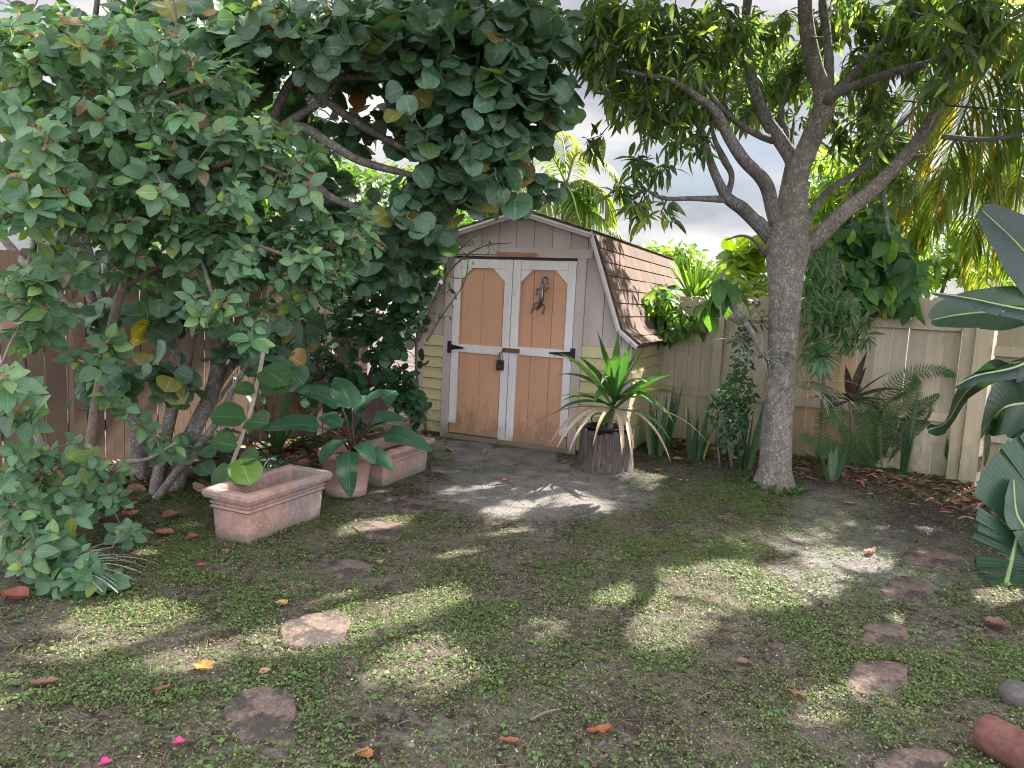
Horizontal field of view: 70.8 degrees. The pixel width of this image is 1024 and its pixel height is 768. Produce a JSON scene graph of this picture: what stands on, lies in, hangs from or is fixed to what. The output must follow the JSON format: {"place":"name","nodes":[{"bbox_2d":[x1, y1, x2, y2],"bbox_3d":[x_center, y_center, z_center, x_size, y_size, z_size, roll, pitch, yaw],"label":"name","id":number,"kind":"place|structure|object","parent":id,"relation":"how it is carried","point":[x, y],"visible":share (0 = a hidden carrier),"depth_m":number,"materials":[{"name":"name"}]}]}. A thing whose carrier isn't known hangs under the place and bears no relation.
{"place":"outdoors","nodes":[
{"label":"outdoors","id":0,"kind":"place"},
{"bbox_2d":[428,440,570,477],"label":"paving","id":1,"kind":"structure","parent":0,"point":[534,462],"depth_m":6.89,"materials":[{"name":"grey stone"}]},
{"bbox_2d":[0,290,1023,767],"bbox_3d":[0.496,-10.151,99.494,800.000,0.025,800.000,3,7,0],"label":"ground","id":2,"kind":"structure","parent":0,"point":[570,492],"depth_m":3.43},
{"bbox_2d":[0,586,28,599],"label":"brick","id":3,"kind":"object","parent":2,"relation":"on","point":[17,593],"visible":1,"depth_m":3.46,"materials":[{"name":"red brick"}]},
{"bbox_2d":[28,676,61,684],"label":"fallen leaf","id":4,"kind":"object","parent":2,"relation":"on","point":[45,681],"visible":1,"depth_m":2.74,"materials":[{"name":"brown plant"}]},
{"bbox_2d":[1,141,160,400],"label":"leafy tree","id":5,"kind":"object","parent":2,"relation":"on","point":[96,242],"visible":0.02,"depth_m":8.92,"materials":[{"name":"green plant"}]},
{"bbox_2d":[98,757,112,764],"bbox_3d":[-1.296,1.206,2.297,0.039,0.007,0.041,3,7,0],"label":"flower petal","id":6,"kind":"object","parent":2,"relation":"on","point":[104,760],"visible":1,"depth_m":2.30,"materials":[{"name":"pink plant"}]},
{"bbox_2d":[121,510,139,516],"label":"fallen leaf","id":7,"kind":"object","parent":2,"relation":"on","point":[129,513],"visible":0.99,"depth_m":4.75,"materials":[{"name":"brown plant"}]},
{"bbox_2d":[151,684,170,690],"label":"fallen leaf","id":8,"kind":"object","parent":2,"relation":"on","point":[162,687],"visible":1,"depth_m":2.74,"materials":[{"name":"brown plant"}]},
{"bbox_2d":[156,527,174,534],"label":"fallen leaf","id":9,"kind":"object","parent":2,"relation":"on","point":[165,531],"visible":1,"depth_m":4.43,"materials":[{"name":"orange plant"}]},
{"bbox_2d":[162,509,180,517],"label":"fallen leaf","id":10,"kind":"object","parent":2,"relation":"on","point":[169,513],"visible":1,"depth_m":4.76,"materials":[{"name":"brown plant"}]},
{"bbox_2d":[172,736,184,742],"bbox_3d":[-1.117,1.200,2.421,0.039,0.007,0.041,3,7,0],"label":"flower petal","id":11,"kind":"object","parent":2,"relation":"on","point":[178,739],"visible":1,"depth_m":2.42,"materials":[{"name":"pink plant"}]},
{"bbox_2d":[0,249,368,472],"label":"wooden fence","id":12,"kind":"object","parent":2,"relation":"on","point":[60,385],"visible":0.12,"depth_m":6.03,"materials":[{"name":"brown wood"}]},
{"bbox_2d":[185,532,198,539],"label":"fallen leaf","id":13,"kind":"object","parent":2,"relation":"on","point":[191,535],"visible":1,"depth_m":4.39,"materials":[{"name":"brown plant"}]},
{"bbox_2d":[0,0,385,600],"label":"ovate leaf shrub","id":14,"kind":"object","parent":2,"relation":"on","point":[133,206],"visible":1,"depth_m":3.73,"materials":[{"name":"green plant"}]},
{"bbox_2d":[50,542,156,592],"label":"dead palm frond","id":15,"kind":"object","parent":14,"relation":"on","point":[72,566],"visible":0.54,"depth_m":3.68,"materials":[{"name":"grey plant"}]},
{"bbox_2d":[193,659,212,669],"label":"fallen leaf","id":16,"kind":"object","parent":2,"relation":"on","point":[206,664],"visible":1,"depth_m":2.92,"materials":[{"name":"yellow plant"}]},
{"bbox_2d":[189,150,291,251],"bbox_3d":[-4.370,-1.817,10.439,3.047,3.842,2.281,3,7,0],"label":"leafy tree","id":17,"kind":"object","parent":2,"relation":"on","point":[266,206],"visible":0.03,"depth_m":10.41,"materials":[{"name":"green plant"}]},
{"bbox_2d":[166,452,318,478],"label":"strap leaf lily","id":18,"kind":"object","parent":2,"relation":"on","point":[226,459],"visible":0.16,"depth_m":5.87,"materials":[{"name":"plant"}]},
{"bbox_2d":[200,427,286,470],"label":"herb clump","id":19,"kind":"object","parent":2,"relation":"on","point":[266,460],"visible":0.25,"depth_m":5.65,"materials":[{"name":"green plant"}]},
{"bbox_2d":[223,686,298,744],"bbox_3d":[-0.917,1.218,2.616,0.258,0.059,0.412,0,7,-20],"label":"stepping stone","id":20,"kind":"object","parent":2,"relation":"on","point":[276,706],"visible":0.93,"depth_m":2.60,"materials":[{"name":"stone"}]},
{"bbox_2d":[259,667,270,673],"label":"fallen leaf","id":21,"kind":"object","parent":2,"relation":"on","point":[265,669],"visible":1,"depth_m":2.91,"materials":[{"name":"brown plant"}]},
{"bbox_2d":[201,464,332,543],"bbox_3d":[-1.569,0.772,4.683,0.386,0.320,0.796,6,7,23],"label":"rectangular planter","id":22,"kind":"object","parent":2,"relation":"on","point":[269,502],"visible":0.98,"depth_m":4.51,"materials":[{"name":"ceramic"}]},
{"bbox_2d":[210,247,294,485],"bbox_3d":[-1.726,-0.102,4.684,0.517,1.736,0.489,3,7,0],"label":"sea grape sapling","id":23,"kind":"object","parent":22,"relation":"in","point":[246,468],"visible":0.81,"depth_m":4.74,"materials":[{"name":"green plant"}]},
{"bbox_2d":[215,374,325,453],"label":"upright lily","id":24,"kind":"object","parent":2,"relation":"on","point":[279,441],"visible":0.62,"depth_m":6.74,"materials":[{"name":"green plant"}]},
{"bbox_2d":[275,599,287,604],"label":"fallen leaf","id":25,"kind":"object","parent":2,"relation":"on","point":[283,601],"visible":1,"depth_m":3.54,"materials":[{"name":"plant"}]},
{"bbox_2d":[0,0,585,500],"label":"sea grape tree","id":26,"kind":"object","parent":2,"relation":"on","point":[470,90],"visible":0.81,"depth_m":5.08,"materials":[{"name":"green plant"}]},
{"bbox_2d":[279,612,350,649],"bbox_3d":[-0.908,1.137,3.303,0.318,0.058,0.368,3,7,0],"label":"stepping stone","id":27,"kind":"object","parent":2,"relation":"on","point":[311,631],"visible":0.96,"depth_m":3.26,"materials":[{"name":"beige stone"}]},
{"bbox_2d":[317,443,370,497],"bbox_3d":[-1.274,0.669,5.543,0.440,0.352,0.440,3,7,0],"label":"round pot","id":28,"kind":"object","parent":2,"relation":"on","point":[333,488],"visible":0.45,"depth_m":5.42,"materials":[{"name":"ceramic"}]},
{"bbox_2d":[261,377,432,497],"bbox_3d":[-1.154,0.380,5.468,1.048,0.769,1.026,6,7,24],"label":"potted philodendron","id":29,"kind":"object","parent":28,"relation":"in","point":[345,393],"visible":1,"depth_m":5.41,"materials":[{"name":"green plant"}]},
{"bbox_2d":[325,559,373,578],"bbox_3d":[-0.905,1.050,4.035,0.275,0.060,0.276,3,7,0],"label":"stepping stone","id":30,"kind":"object","parent":2,"relation":"on","point":[345,568],"visible":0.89,"depth_m":4.00,"materials":[{"name":"grey stone"}]},
{"bbox_2d":[290,154,416,292],"bbox_3d":[-2.631,-1.850,11.410,2.757,3.848,2.210,3,7,0],"label":"leafy tree","id":31,"kind":"object","parent":2,"relation":"on","point":[369,176],"visible":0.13,"depth_m":11.14,"materials":[{"name":"green plant"}]},
{"bbox_2d":[341,749,366,760],"bbox_3d":[-0.525,1.235,2.402,0.095,0.012,0.008,-2,8,-36],"label":"stick","id":32,"kind":"object","parent":2,"relation":"on","point":[352,754],"visible":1,"depth_m":2.40,"materials":[{"name":"grey wood"}]},
{"bbox_2d":[356,746,372,757],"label":"fallen leaf","id":33,"kind":"object","parent":2,"relation":"on","point":[368,752],"visible":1,"depth_m":2.42,"materials":[{"name":"orange plant"}]},
{"bbox_2d":[352,521,405,538],"bbox_3d":[-0.886,0.969,4.731,0.362,0.060,0.322,3,7,0],"label":"stepping stone","id":34,"kind":"object","parent":2,"relation":"on","point":[376,529],"visible":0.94,"depth_m":4.70,"materials":[{"name":"beige stone"}]},
{"bbox_2d":[368,436,434,486],"bbox_3d":[-1.032,0.640,6.156,0.416,0.290,0.816,6,7,22],"label":"rectangular planter","id":35,"kind":"object","parent":2,"relation":"on","point":[408,461],"visible":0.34,"depth_m":6.04,"materials":[{"name":"ceramic"}]},
{"bbox_2d":[406,743,414,747],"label":"fallen leaf","id":36,"kind":"object","parent":2,"relation":"on","point":[411,745],"visible":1,"depth_m":2.47,"materials":[{"name":"beige plant"}]},
{"bbox_2d":[395,497,433,512],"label":"stepping stone","id":37,"kind":"object","parent":2,"relation":"on","point":[407,505],"visible":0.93,"depth_m":5.27,"materials":[{"name":"grey stone"}]},
{"bbox_2d":[457,211,481,226],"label":"leafy creeper","id":38,"kind":"object","parent":2,"relation":"on","point":[469,219],"visible":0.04,"depth_m":8.57,"materials":[{"name":"green plant"}]},
{"bbox_2d":[0,424,976,499],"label":"ground cover","id":39,"kind":"object","parent":2,"relation":"on","point":[800,489],"visible":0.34,"depth_m":6.97,"materials":[{"name":"brown plant"}]},
{"bbox_2d":[2,422,1002,523],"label":"leaf litter","id":40,"kind":"object","parent":2,"relation":"on","point":[200,485],"visible":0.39,"depth_m":6.70,"materials":[{"name":"brown plant"}]},
{"bbox_2d":[295,257,446,434],"bbox_3d":[-1.378,-0.397,6.845,1.694,1.939,0.914,6,7,22],"label":"dark shrub","id":41,"kind":"object","parent":40,"relation":"on","point":[371,325],"visible":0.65,"depth_m":6.71,"materials":[{"name":"green plant"}]},
{"bbox_2d":[415,226,511,433],"bbox_3d":[-0.643,-0.460,7.050,0.991,2.157,0.718,7,8,32],"label":"bare vine","id":42,"kind":"object","parent":40,"relation":"on","point":[428,309],"visible":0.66,"depth_m":6.90,"materials":[{"name":"brown plant"}]},
{"bbox_2d":[498,736,519,743],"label":"fallen leaf","id":43,"kind":"object","parent":2,"relation":"on","point":[510,740],"visible":1,"depth_m":2.52,"materials":[{"name":"brown plant"}]},
{"bbox_2d":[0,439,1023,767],"bbox_3d":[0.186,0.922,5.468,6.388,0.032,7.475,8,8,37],"label":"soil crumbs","id":44,"kind":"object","parent":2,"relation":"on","point":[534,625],"visible":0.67,"depth_m":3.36,"materials":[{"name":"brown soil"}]},
{"bbox_2d":[0,427,1023,767],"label":"clover weeds","id":45,"kind":"object","parent":2,"relation":"on","point":[502,671],"visible":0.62,"depth_m":3.31,"materials":[{"name":"green plant"}]},
{"bbox_2d":[453,179,601,229],"bbox_3d":[-0.361,-1.721,12.389,3.671,3.581,2.232,3,7,0],"label":"leafy tree","id":46,"kind":"object","parent":2,"relation":"on","point":[593,206],"visible":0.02,"depth_m":11.93,"materials":[{"name":"green plant"}]},
{"bbox_2d":[530,708,557,720],"bbox_3d":[0.119,1.233,2.688,0.125,0.017,0.013,-2,8,-35],"label":"stick","id":47,"kind":"object","parent":2,"relation":"on","point":[541,714],"visible":1,"depth_m":2.68,"materials":[{"name":"brown wood"}]},
{"bbox_2d":[410,211,685,453],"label":"garden shed","id":48,"kind":"structure","parent":2,"relation":"on","point":[597,279],"depth_m":7.54,"materials":[{"name":"beige paint"}]},
{"bbox_2d":[447,258,513,439],"bbox_3d":[-0.364,-0.363,7.734,0.728,1.935,0.064,6,7,23],"label":"door","id":49,"kind":"structure","parent":48,"relation":"in","point":[481,316],"depth_m":7.73,"materials":[{"name":"beige paint"}]},
{"bbox_2d":[496,352,503,370],"bbox_3d":[-0.124,-0.239,7.576,0.070,0.190,0.050,6,7,23],"label":"padlock","id":50,"kind":"object","parent":48,"relation":"hanging from","point":[499,364],"visible":1,"depth_m":7.56,"materials":[{"name":"black metal"}]},
{"bbox_2d":[530,276,548,313],"bbox_3d":[0.284,-0.910,7.373,0.200,0.388,0.048,6,8,28],"label":"wall ornament","id":51,"kind":"object","parent":48,"relation":"attached to","point":[541,297],"depth_m":7.35,"materials":[{"name":"metal"}]},
{"bbox_2d":[505,260,576,447],"bbox_3d":[0.309,-0.301,7.443,0.728,1.925,0.064,6,7,23],"label":"door","id":52,"kind":"structure","parent":48,"relation":"in","point":[534,385],"depth_m":7.46,"materials":[{"name":"beige paint"}]},
{"bbox_2d":[511,130,626,240],"bbox_3d":[0.767,-2.284,12.296,2.200,4.839,1.895,3,7,0],"label":"feather palm","id":53,"kind":"object","parent":2,"relation":"on","point":[583,210],"visible":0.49,"depth_m":11.68,"materials":[{"name":"green plant"}]},
{"bbox_2d":[586,724,612,732],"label":"fallen leaf","id":54,"kind":"object","parent":2,"relation":"on","point":[603,728],"visible":1,"depth_m":2.61,"materials":[{"name":"orange plant"}]},
{"bbox_2d":[575,413,634,474],"bbox_3d":[0.900,0.546,6.828,0.584,0.506,0.584,3,7,0],"label":"log planter","id":55,"kind":"object","parent":2,"relation":"on","point":[604,454],"visible":0.79,"depth_m":6.62,"materials":[{"name":"brown wood"}]},
{"bbox_2d":[522,331,707,461],"bbox_3d":[0.935,0.045,6.480,1.656,1.054,1.242,3,7,0],"label":"variegated dracaena","id":56,"kind":"object","parent":55,"relation":"in","point":[618,369],"visible":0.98,"depth_m":6.56,"materials":[{"name":"green plant"}]},
{"bbox_2d":[645,381,683,456],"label":"snake plant","id":57,"kind":"object","parent":2,"relation":"on","point":[668,429],"visible":0.85,"depth_m":7.50,"materials":[{"name":"green plant"}]},
{"bbox_2d":[636,238,716,286],"bbox_3d":[3.937,-1.794,16.618,2.344,3.152,3.010,3,7,0],"label":"leafy tree","id":58,"kind":"object","parent":2,"relation":"on","point":[683,251],"visible":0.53,"depth_m":15.73,"materials":[{"name":"green plant"}]},
{"bbox_2d":[642,282,711,349],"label":"leafy creeper","id":59,"kind":"object","parent":2,"relation":"on","point":[659,304],"visible":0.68,"depth_m":8.03,"materials":[{"name":"green plant"}]},
{"bbox_2d":[684,398,719,460],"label":"snake plant","id":60,"kind":"object","parent":2,"relation":"on","point":[692,450],"visible":0.91,"depth_m":7.31,"materials":[{"name":"green plant"}]},
{"bbox_2d":[667,254,736,298],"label":"spiky yucca","id":61,"kind":"object","parent":2,"relation":"on","point":[698,288],"visible":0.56,"depth_m":8.85,"materials":[{"name":"green plant"}]},
{"bbox_2d":[708,256,721,282],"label":"leafy tree","id":62,"kind":"object","parent":2,"relation":"on","point":[716,272],"visible":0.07,"depth_m":14.93,"materials":[{"name":"green plant"}]},
{"bbox_2d":[679,271,768,335],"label":"hedge","id":63,"kind":"object","parent":2,"relation":"on","point":[757,290],"visible":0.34,"depth_m":8.84,"materials":[{"name":"green plant"}]},
{"bbox_2d":[703,299,767,468],"bbox_3d":[2.088,0.043,6.783,0.568,1.681,0.785,3,7,0],"label":"climbing vine","id":64,"kind":"object","parent":2,"relation":"on","point":[730,406],"visible":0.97,"depth_m":6.73,"materials":[{"name":"green plant"}]},
{"bbox_2d":[714,234,766,286],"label":"leafy tree","id":65,"kind":"object","parent":2,"relation":"on","point":[746,259],"visible":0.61,"depth_m":9.26,"materials":[{"name":"green plant"}]},
{"bbox_2d":[737,657,750,663],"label":"fallen leaf","id":66,"kind":"object","parent":2,"relation":"on","point":[741,660],"visible":1,"depth_m":3.18,"materials":[{"name":"brown plant"}]},
{"bbox_2d":[737,404,763,469],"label":"snake plant","id":67,"kind":"object","parent":2,"relation":"on","point":[741,461],"visible":0.7,"depth_m":6.96,"materials":[{"name":"green plant"}]},
{"bbox_2d":[550,0,1023,492],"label":"mango tree","id":68,"kind":"object","parent":2,"relation":"on","point":[954,39],"visible":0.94,"depth_m":6.02,"materials":[{"name":"green plant"}]},
{"bbox_2d":[694,272,770,361],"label":"leaning branch","id":69,"kind":"object","parent":68,"relation":"attached to","point":[725,294],"visible":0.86,"depth_m":6.19,"materials":[{"name":"green plant"}]},
{"bbox_2d":[709,334,752,352],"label":"air plant","id":70,"kind":"object","parent":69,"relation":"attached to","point":[733,340],"visible":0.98,"depth_m":6.27,"materials":[{"name":"grey plant"}]},
{"bbox_2d":[708,294,754,323],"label":"air plant","id":71,"kind":"object","parent":69,"relation":"attached to","point":[737,320],"visible":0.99,"depth_m":6.10,"materials":[{"name":"green plant"}]},
{"bbox_2d":[717,306,802,384],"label":"air plant","id":72,"kind":"object","parent":68,"relation":"attached to","point":[762,356],"visible":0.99,"depth_m":6.06,"materials":[{"name":"green plant"}]},
{"bbox_2d":[761,352,861,417],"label":"air plant","id":73,"kind":"object","parent":68,"relation":"attached to","point":[807,387],"visible":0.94,"depth_m":6.14,"materials":[{"name":"green plant"}]},
{"bbox_2d":[803,340,845,379],"bbox_3d":[2.606,-0.207,6.031,0.367,0.344,0.166,3,7,0],"label":"bromeliad","id":74,"kind":"object","parent":68,"relation":"attached to","point":[820,361],"visible":1,"depth_m":6.04,"materials":[{"name":"green plant"}]},
{"bbox_2d":[787,689,809,695],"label":"fallen leaf","id":75,"kind":"object","parent":2,"relation":"on","point":[795,692],"visible":1,"depth_m":2.92,"materials":[{"name":"brown plant"}]},
{"bbox_2d":[664,295,962,475],"bbox_3d":[2.961,-0.093,7.681,3.158,1.753,0.066,7,8,31],"label":"wooden fence","id":76,"kind":"object","parent":2,"relation":"on","point":[941,346],"visible":0.28,"depth_m":7.24,"materials":[{"name":"paint"}]},
{"bbox_2d":[655,305,724,444],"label":"fence gate","id":77,"kind":"structure","parent":76,"relation":"attached to","point":[695,366],"depth_m":8.19,"materials":[{"name":"paint"}]},
{"bbox_2d":[802,440,846,480],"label":"snake plant","id":78,"kind":"object","parent":2,"relation":"on","point":[836,463],"visible":0.97,"depth_m":6.84,"materials":[{"name":"green plant"}]},
{"bbox_2d":[799,380,855,469],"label":"sword fern","id":79,"kind":"object","parent":2,"relation":"on","point":[828,416],"visible":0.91,"depth_m":6.82,"materials":[{"name":"green plant"}]},
{"bbox_2d":[797,246,884,463],"bbox_3d":[2.907,-0.228,6.699,1.000,2.114,0.820,3,7,0],"label":"bushy shrub","id":80,"kind":"object","parent":2,"relation":"on","point":[827,324],"visible":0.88,"depth_m":6.53,"materials":[{"name":"green plant"}]},
{"bbox_2d":[843,501,858,503],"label":"fallen leaf","id":81,"kind":"object","parent":2,"relation":"on","point":[848,502],"visible":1,"depth_m":5.90,"materials":[{"name":"brown plant"}]},
{"bbox_2d":[806,350,904,469],"bbox_3d":[3.233,0.289,6.886,1.076,1.243,0.554,0,7,-21],"label":"ti plant","id":82,"kind":"object","parent":2,"relation":"on","point":[852,388],"visible":0.86,"depth_m":6.89,"materials":[{"name":"brown plant"}]},
{"bbox_2d":[864,547,876,552],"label":"fallen leaf","id":83,"kind":"object","parent":2,"relation":"on","point":[869,550],"visible":1,"depth_m":4.73,"materials":[{"name":"plant"}]},
{"bbox_2d":[807,134,933,279],"bbox_3d":[4.766,-1.448,9.743,2.533,4.160,1.747,3,7,0],"label":"leafy tree","id":84,"kind":"object","parent":2,"relation":"on","point":[829,205],"visible":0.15,"depth_m":9.25,"materials":[{"name":"green plant"}]},
{"bbox_2d":[802,186,939,325],"bbox_3d":[3.508,-0.728,7.242,1.393,2.435,0.977,3,7,0],"label":"umbrella tree","id":85,"kind":"object","parent":2,"relation":"on","point":[887,272],"visible":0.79,"depth_m":6.90,"materials":[{"name":"green plant"}]},
{"bbox_2d":[847,660,908,703],"bbox_3d":[1.575,1.282,3.098,0.238,0.060,0.423,6,8,27],"label":"stepping stone","id":86,"kind":"object","parent":2,"relation":"on","point":[865,676],"visible":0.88,"depth_m":3.08,"materials":[{"name":"brown stone"}]},
{"bbox_2d":[814,363,956,467],"bbox_3d":[3.484,0.331,7.033,1.322,1.141,0.548,3,7,0],"label":"sword fern","id":87,"kind":"object","parent":2,"relation":"on","point":[891,425],"visible":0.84,"depth_m":7.05,"materials":[{"name":"green plant"}]},
{"bbox_2d":[861,623,909,650],"bbox_3d":[1.815,1.244,3.515,0.211,0.060,0.406,7,8,32],"label":"stepping stone","id":88,"kind":"object","parent":2,"relation":"on","point":[875,632],"visible":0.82,"depth_m":3.51,"materials":[{"name":"stone"}]},
{"bbox_2d":[900,393,917,473],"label":"snake plant","id":89,"kind":"object","parent":2,"relation":"on","point":[907,445],"visible":0.89,"depth_m":7.03,"materials":[{"name":"green plant"}]},
{"bbox_2d":[880,576,938,605],"bbox_3d":[2.280,1.198,4.105,0.285,0.060,0.500,9,9,40],"label":"stepping stone","id":90,"kind":"object","parent":2,"relation":"on","point":[907,588],"visible":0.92,"depth_m":4.08,"materials":[{"name":"grey stone"}]},
{"bbox_2d":[873,748,958,767],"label":"stepping stone","id":91,"kind":"object","parent":2,"relation":"on","point":[910,757],"visible":0.98,"depth_m":2.53,"materials":[{"name":"grey stone"}]},
{"bbox_2d":[899,549,969,570],"bbox_3d":[2.720,1.152,4.676,0.476,0.059,0.371,3,7,0],"label":"stepping stone","id":92,"kind":"object","parent":2,"relation":"on","point":[935,559],"visible":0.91,"depth_m":4.64,"materials":[{"name":"grey stone"}]},
{"bbox_2d":[944,437,948,474],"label":"snake plant","id":93,"kind":"object","parent":2,"relation":"on","point":[946,450],"visible":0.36,"depth_m":6.96,"materials":[{"name":"green plant"}]},
{"bbox_2d":[882,0,1023,290],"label":"coconut palm","id":94,"kind":"object","parent":2,"relation":"on","point":[997,180],"visible":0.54,"depth_m":8.37,"materials":[{"name":"green plant"}]},
{"bbox_2d":[921,216,1015,358],"bbox_3d":[6.329,-0.934,10.453,2.678,3.122,1.334,3,7,0],"label":"leafy bush","id":95,"kind":"object","parent":2,"relation":"on","point":[940,258],"visible":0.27,"depth_m":10.09,"materials":[{"name":"green plant"}]},
{"bbox_2d":[945,317,993,483],"bbox_3d":[4.332,0.069,6.767,0.270,1.800,0.200,7,8,30],"label":"fence post","id":96,"kind":"object","parent":2,"relation":"on","point":[975,356],"visible":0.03,"depth_m":6.74,"materials":[{"name":"paint"}]},
{"bbox_2d":[927,204,1023,465],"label":"bird of paradise","id":97,"kind":"object","parent":2,"relation":"on","point":[1001,307],"visible":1,"depth_m":4.51,"materials":[{"name":"green plant"}]},
{"bbox_2d":[972,714,1023,767],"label":"clay log","id":98,"kind":"object","parent":2,"relation":"on","point":[998,739],"visible":1,"depth_m":2.53,"materials":[{"name":"brown ceramic"}]},
{"bbox_2d":[984,616,1011,627],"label":"fallen leaf","id":99,"kind":"object","parent":2,"relation":"on","point":[999,621],"visible":1,"depth_m":3.69,"materials":[{"name":"plant"}]},
{"bbox_2d":[972,425,1023,586],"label":"bird of paradise","id":100,"kind":"object","parent":2,"relation":"on","point":[999,490],"visible":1,"depth_m":3.56,"materials":[{"name":"green plant"}]},
{"bbox_2d":[980,326,1023,482],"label":"wooden fence","id":101,"kind":"object","parent":2,"relation":"on","point":[1007,350],"visible":0.12,"depth_m":6.53,"materials":[{"name":"paint"}]},
{"bbox_2d":[997,680,1023,709],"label":"rock","id":102,"kind":"object","parent":2,"relation":"on","point":[1011,691],"visible":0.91,"depth_m":2.94,"materials":[{"name":"grey stone"}]},
{"bbox_2d":[0,0,1023,299],"label":"sky","id":103,"kind":"structure","parent":0,"point":[706,224],"materials":[{"name":"white"}]},
{"bbox_2d":[578,35,1023,111],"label":"overhead cable","id":104,"kind":"object","parent":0,"point":[947,104],"visible":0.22,"depth_m":7.41,"materials":[{"name":"black rubber"}]}
]}

